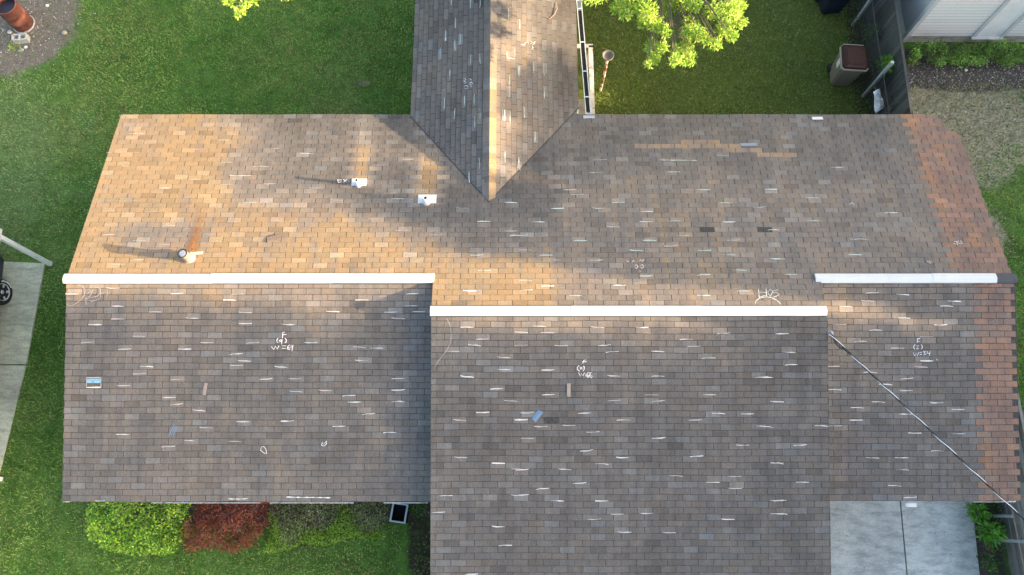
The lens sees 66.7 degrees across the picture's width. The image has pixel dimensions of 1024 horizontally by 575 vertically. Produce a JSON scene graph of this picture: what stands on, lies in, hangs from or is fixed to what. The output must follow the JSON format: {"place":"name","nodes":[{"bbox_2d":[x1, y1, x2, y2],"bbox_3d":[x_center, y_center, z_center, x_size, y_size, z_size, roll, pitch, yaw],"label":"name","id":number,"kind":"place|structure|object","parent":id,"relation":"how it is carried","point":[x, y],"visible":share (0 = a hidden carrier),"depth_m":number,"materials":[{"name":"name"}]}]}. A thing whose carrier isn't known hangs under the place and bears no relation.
{"place":"outdoors","nodes":[
{"label":"outdoors","id":0,"kind":"place"},
{"bbox_2d":[0,262,44,471],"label":"concrete pad","id":1,"kind":"object","parent":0,"point":[18,311],"visible":0.86,"depth_m":19.40,"materials":[{"name":"grey concrete"}]},
{"bbox_2d":[0,254,12,304],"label":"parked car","id":2,"kind":"object","parent":1,"relation":"on","point":[6,292],"visible":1,"depth_m":19.46,"materials":[{"name":"paint"}]},
{"bbox_2d":[0,228,51,480],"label":"carport","id":3,"kind":"object","parent":1,"relation":"on","point":[17,246],"visible":1,"depth_m":18.75,"materials":[{"name":"white paint"}]},
{"bbox_2d":[0,0,1023,574],"bbox_3d":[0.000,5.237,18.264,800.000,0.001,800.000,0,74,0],"label":"lawn","id":4,"kind":"structure","parent":0,"point":[412,536],"depth_m":21.22,"materials":[{"name":"green plant"}]},
{"bbox_2d":[8,40,22,52],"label":"weed clump","id":5,"kind":"object","parent":4,"relation":"on","point":[19,45],"visible":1,"depth_m":21.57,"materials":[{"name":"green plant"}]},
{"bbox_2d":[0,0,34,32],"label":"burn barrel","id":6,"kind":"object","parent":4,"relation":"on","point":[16,16],"visible":1,"depth_m":21.29,"materials":[{"name":"brown metal"}]},
{"bbox_2d":[84,502,196,555],"bbox_3d":[-8.485,5.255,17.703,2.514,1.081,1.672,0,74,0],"label":"boxwood hedge","id":7,"kind":"object","parent":4,"relation":"on","point":[123,518],"visible":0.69,"depth_m":17.51,"materials":[{"name":"green plant"}]},
{"bbox_2d":[177,502,272,556],"bbox_3d":[-6.569,5.243,17.714,2.104,1.066,1.702,0,74,0],"label":"barberry shrub","id":8,"kind":"object","parent":4,"relation":"on","point":[197,541],"visible":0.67,"depth_m":17.61,"materials":[{"name":"red plant"}]},
{"bbox_2d":[222,0,288,19],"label":"shade tree","id":9,"kind":"object","parent":4,"relation":"on","point":[240,9],"visible":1,"depth_m":16.44,"materials":[{"name":"green plant"}]},
{"bbox_2d":[258,502,333,554],"bbox_3d":[-4.942,5.300,17.909,1.668,0.669,1.631,0,74,0],"label":"ragged shrub","id":10,"kind":"object","parent":4,"relation":"on","point":[307,511],"visible":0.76,"depth_m":17.88,"materials":[{"name":"green plant"}]},
{"bbox_2d":[329,502,390,545],"bbox_3d":[-3.500,5.219,17.943,1.466,0.652,1.434,0,74,0],"label":"ragged shrub","id":11,"kind":"object","parent":4,"relation":"on","point":[360,511],"visible":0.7,"depth_m":17.93,"materials":[{"name":"green plant"}]},
{"bbox_2d":[389,502,409,523],"bbox_3d":[-2.580,5.213,18.000,0.370,0.520,0.430,8,74,2],"label":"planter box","id":12,"kind":"object","parent":4,"relation":"on","point":[399,513],"visible":0.98,"depth_m":18.09,"materials":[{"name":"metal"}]},
{"bbox_2d":[408,502,429,516],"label":"weed clump","id":13,"kind":"object","parent":4,"relation":"on","point":[415,509],"visible":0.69,"depth_m":18.02,"materials":[{"name":"green plant"}]},
{"bbox_2d":[411,555,429,574],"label":"weed clump","id":14,"kind":"object","parent":4,"relation":"on","point":[425,566],"visible":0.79,"depth_m":17.80,"materials":[{"name":"green plant"}]},
{"bbox_2d":[0,0,1023,127],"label":"gravel","id":15,"kind":"structure","parent":4,"relation":"on","point":[37,27],"depth_m":21.46,"materials":[{"name":"grey gravel"}]},
{"bbox_2d":[11,33,29,43],"bbox_3d":[-13.665,-6.926,21.653,0.400,0.190,0.200,-6,74,-2],"label":"cinder block","id":16,"kind":"object","parent":15,"relation":"on","point":[23,37],"depth_m":21.60,"materials":[{"name":"grey concrete"}]},
{"bbox_2d":[62,0,1020,574],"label":"house","id":17,"kind":"structure","parent":4,"relation":"on","point":[468,268],"depth_m":15.85,"materials":[{"name":"brown"}]},
{"bbox_2d":[202,383,207,394],"bbox_3d":[-6.232,2.059,15.799,0.072,0.073,0.244,10,74,3],"label":"shingle scrap","id":18,"kind":"object","parent":17,"relation":"on","point":[205,389],"visible":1,"depth_m":15.80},
{"bbox_2d":[267,234,279,241],"bbox_3d":[-5.020,-1.037,16.363,0.276,0.053,0.130,-19,75,-5],"label":"shingle scrap","id":19,"kind":"object","parent":17,"relation":"on","point":[273,238],"visible":1,"depth_m":16.36,"materials":[{"name":"beige"}]},
{"bbox_2d":[567,383,570,396],"bbox_3d":[1.127,2.038,15.447,0.076,0.074,0.263,0,74,0],"label":"shingle scrap","id":20,"kind":"object","parent":17,"relation":"on","point":[568,389],"visible":1,"depth_m":15.44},
{"bbox_2d":[583,115,594,117],"bbox_3d":[1.786,-3.958,18.055,0.274,0.032,0.086,0,74,0],"label":"metal flake","id":21,"kind":"object","parent":17,"relation":"on","point":[588,116],"visible":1,"depth_m":18.06,"materials":[{"name":"silver metal"}]},
{"bbox_2d":[812,117,822,119],"bbox_3d":[7.077,-3.924,18.035,0.260,0.032,0.086,0,74,0],"label":"metal flake","id":22,"kind":"object","parent":17,"relation":"on","point":[817,118],"visible":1,"depth_m":18.03,"materials":[{"name":"silver metal"}]},
{"bbox_2d":[599,50,613,90],"bbox_3d":[2.430,-5.637,20.503,0.300,1.731,0.300,0,74,0],"label":"bird feeder pole","id":23,"kind":"object","parent":4,"relation":"on","point":[607,55],"visible":1,"depth_m":19.74,"materials":[{"name":"white metal"}]},
{"bbox_2d":[579,0,749,69],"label":"shade tree","id":24,"kind":"object","parent":4,"relation":"on","point":[735,8],"visible":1,"depth_m":16.41,"materials":[{"name":"green plant"}]},
{"bbox_2d":[815,0,849,13],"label":"wheelie bin","id":25,"kind":"object","parent":4,"relation":"on","point":[831,6],"visible":1,"depth_m":21.59,"materials":[{"name":"plastic"}]},
{"bbox_2d":[827,44,867,85],"bbox_3d":[8.981,-5.919,20.860,0.713,1.158,0.781,4,74,1],"label":"wheelie bin","id":26,"kind":"object","parent":4,"relation":"on","point":[849,66],"visible":1,"depth_m":20.41,"materials":[{"name":"plastic"}]},
{"bbox_2d":[850,13,863,24],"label":"vine","id":27,"kind":"object","parent":4,"relation":"on","point":[855,17],"visible":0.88,"depth_m":21.62,"materials":[{"name":"green plant"}]},
{"bbox_2d":[860,99,873,113],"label":"weed clump","id":28,"kind":"object","parent":4,"relation":"on","point":[865,109],"visible":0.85,"depth_m":20.85,"materials":[{"name":"green plant"}]},
{"bbox_2d":[850,0,893,113],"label":"chain link fence","id":29,"kind":"object","parent":4,"relation":"on","point":[883,71],"visible":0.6,"depth_m":20.78,"materials":[{"name":"metal"}]},
{"bbox_2d":[873,89,883,113],"bbox_3d":[9.537,-4.865,20.275,0.299,0.276,0.543,-19,75,-5],"label":"cloth rag","id":30,"kind":"object","parent":29,"relation":"hanging from","point":[877,100],"visible":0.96,"depth_m":20.29,"materials":[{"name":"white fabric"}]},
{"bbox_2d":[869,54,895,84],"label":"fern","id":31,"kind":"object","parent":4,"relation":"on","point":[885,61],"visible":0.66,"depth_m":20.29,"materials":[{"name":"green plant"}]},
{"bbox_2d":[864,0,912,113],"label":"wooden fence","id":32,"kind":"object","parent":4,"relation":"on","point":[887,20],"visible":0.44,"depth_m":20.37,"materials":[{"name":"grey wood"}]},
{"bbox_2d":[906,40,937,66],"bbox_3d":[11.079,-6.337,21.211,0.793,0.726,0.822,0,74,0],"label":"shrub","id":33,"kind":"object","parent":4,"relation":"on","point":[916,54],"visible":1,"depth_m":21.07,"materials":[{"name":"green plant"}]},
{"bbox_2d":[920,39,948,66],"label":"shrub","id":34,"kind":"object","parent":4,"relation":"on","point":[940,46],"visible":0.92,"depth_m":21.06,"materials":[{"name":"green plant"}]},
{"bbox_2d":[934,40,970,68],"bbox_3d":[11.943,-6.309,21.195,0.897,0.743,0.827,0,74,0],"label":"shrub","id":35,"kind":"object","parent":4,"relation":"on","point":[958,54],"visible":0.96,"depth_m":21.09,"materials":[{"name":"green plant"}]},
{"bbox_2d":[959,43,984,67],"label":"shrub","id":36,"kind":"object","parent":4,"relation":"on","point":[977,59],"visible":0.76,"depth_m":21.13,"materials":[{"name":"green plant"}]},
{"bbox_2d":[963,501,992,523],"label":"fern","id":37,"kind":"object","parent":4,"relation":"on","point":[972,513],"visible":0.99,"depth_m":17.78,"materials":[{"name":"green plant"}]},
{"bbox_2d":[976,552,998,571],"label":"weed clump","id":38,"kind":"object","parent":4,"relation":"on","point":[983,561],"visible":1,"depth_m":17.65,"materials":[{"name":"green plant"}]},
{"bbox_2d":[976,39,1006,67],"bbox_3d":[12.967,-6.346,21.203,0.755,0.747,0.758,0,74,0],"label":"shrub","id":39,"kind":"object","parent":4,"relation":"on","point":[986,49],"visible":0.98,"depth_m":21.14,"materials":[{"name":"green plant"}]},
{"bbox_2d":[974,519,1008,549],"bbox_3d":[10.828,5.587,17.668,0.634,0.956,0.720,0,74,0],"label":"shrub","id":40,"kind":"object","parent":4,"relation":"on","point":[995,534],"visible":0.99,"depth_m":17.57,"materials":[{"name":"green plant"}]},
{"bbox_2d":[983,501,1004,519],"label":"weed clump","id":41,"kind":"object","parent":4,"relation":"on","point":[993,507],"visible":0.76,"depth_m":17.96,"materials":[{"name":"green plant"}]},
{"bbox_2d":[990,519,1007,536],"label":"weed clump","id":42,"kind":"object","parent":4,"relation":"on","point":[1002,523],"visible":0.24,"depth_m":17.82,"materials":[{"name":"green plant"}]},
{"bbox_2d":[986,501,1023,574],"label":"chain link fence","id":43,"kind":"object","parent":4,"relation":"on","point":[1004,515],"visible":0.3,"depth_m":17.44,"materials":[{"name":"metal"}]},
{"bbox_2d":[995,37,1022,69],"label":"shrub","id":44,"kind":"object","parent":4,"relation":"on","point":[1012,57],"visible":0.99,"depth_m":21.03,"materials":[{"name":"green plant"}]},
{"bbox_2d":[997,393,1023,574],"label":"wooden fence","id":45,"kind":"object","parent":4,"relation":"on","point":[1018,506],"visible":0.14,"depth_m":17.46,"materials":[{"name":"grey wood"}]},
{"bbox_2d":[1008,41,1023,66],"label":"shrub","id":46,"kind":"object","parent":4,"relation":"on","point":[1016,48],"visible":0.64,"depth_m":21.20,"materials":[{"name":"green plant"}]},
{"bbox_3d":[16.600,12.828,11.666,2.200,8.500,0.330,0,74,0],"label":"utility pole","id":47,"kind":"object","parent":4,"relation":"on","visible":0},
{"bbox_2d":[829,333,1023,519],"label":"power cable","id":48,"kind":"object","parent":47,"relation":"attached to","point":[931,431],"visible":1,"depth_m":14.71,"materials":[{"name":"rubber"}]},
{"bbox_2d":[830,501,979,574],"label":"driveway","id":49,"kind":"structure","parent":0,"point":[869,537],"depth_m":18.04,"materials":[{"name":"concrete"}]},
{"bbox_2d":[897,0,1023,41],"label":"neighbour house","id":50,"kind":"structure","parent":0,"point":[956,20],"depth_m":20.90,"materials":[{"name":"plastic"}]},
{"bbox_2d":[971,0,1023,39],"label":"door","id":51,"kind":"structure","parent":50,"relation":"in","point":[1011,12],"depth_m":20.82,"materials":[{"name":"white metal"}]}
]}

